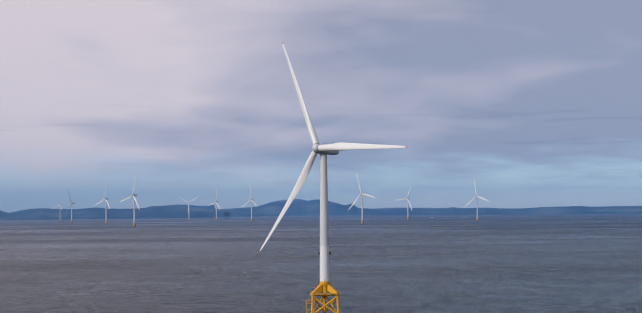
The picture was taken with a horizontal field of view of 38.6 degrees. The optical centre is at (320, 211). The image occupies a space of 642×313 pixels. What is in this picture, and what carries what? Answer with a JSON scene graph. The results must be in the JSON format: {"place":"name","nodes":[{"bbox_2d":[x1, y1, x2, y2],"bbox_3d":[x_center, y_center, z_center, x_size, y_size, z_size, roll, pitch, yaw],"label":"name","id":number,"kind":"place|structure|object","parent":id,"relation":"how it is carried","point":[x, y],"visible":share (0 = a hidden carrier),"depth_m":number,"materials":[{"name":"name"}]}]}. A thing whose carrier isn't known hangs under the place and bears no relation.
{"place":"outdoors","nodes":[
{"label":"outdoors","id":0,"kind":"place"},
{"bbox_2d":[0,214,641,312],"bbox_3d":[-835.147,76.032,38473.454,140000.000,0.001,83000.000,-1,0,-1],"label":"sea","id":1,"kind":"structure","parent":0,"point":[502,282],"depth_m":1136.32,"materials":[{"name":"grey liquid"}]},
{"bbox_2d":[67,191,73,221],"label":"wind turbine","id":2,"kind":"object","parent":1,"relation":"on","point":[71,207],"depth_m":7415.88,"materials":[{"name":"paint"}]},
{"bbox_2d":[94,180,109,224],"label":"wind turbine","id":3,"kind":"object","parent":1,"relation":"on","point":[105,198],"depth_m":5585.90,"materials":[{"name":"paint"}]},
{"bbox_2d":[120,173,138,226],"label":"wind turbine","id":4,"kind":"object","parent":1,"relation":"on","point":[134,224],"depth_m":4564.64,"materials":[{"name":"paint"}]},
{"bbox_2d":[242,184,255,221],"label":"wind turbine","id":5,"kind":"object","parent":1,"relation":"on","point":[251,204],"depth_m":6534.48,"materials":[{"name":"paint"}]},
{"bbox_2d":[259,42,406,312],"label":"wind turbine","id":6,"kind":"object","parent":1,"relation":"on","point":[324,288],"visible":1,"depth_m":589.01,"materials":[{"name":"paint"}]},
{"bbox_2d":[348,173,375,223],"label":"wind turbine","id":7,"kind":"object","parent":1,"relation":"on","point":[362,222],"depth_m":4726.94,"materials":[{"name":"paint"}]},
{"bbox_2d":[400,184,411,219],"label":"wind turbine","id":8,"kind":"object","parent":1,"relation":"on","point":[407,204],"depth_m":6722.23,"materials":[{"name":"paint"}]},
{"bbox_2d":[464,180,488,218],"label":"wind turbine","id":9,"kind":"object","parent":1,"relation":"on","point":[477,196],"depth_m":5850.60,"materials":[{"name":"paint"}]},
{"bbox_2d":[0,199,641,219],"bbox_3d":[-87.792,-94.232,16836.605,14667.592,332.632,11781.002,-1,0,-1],"label":"hills","id":10,"kind":"structure","parent":0,"point":[57,214],"depth_m":13753.50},
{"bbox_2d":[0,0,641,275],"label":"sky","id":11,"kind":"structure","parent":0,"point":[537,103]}
]}

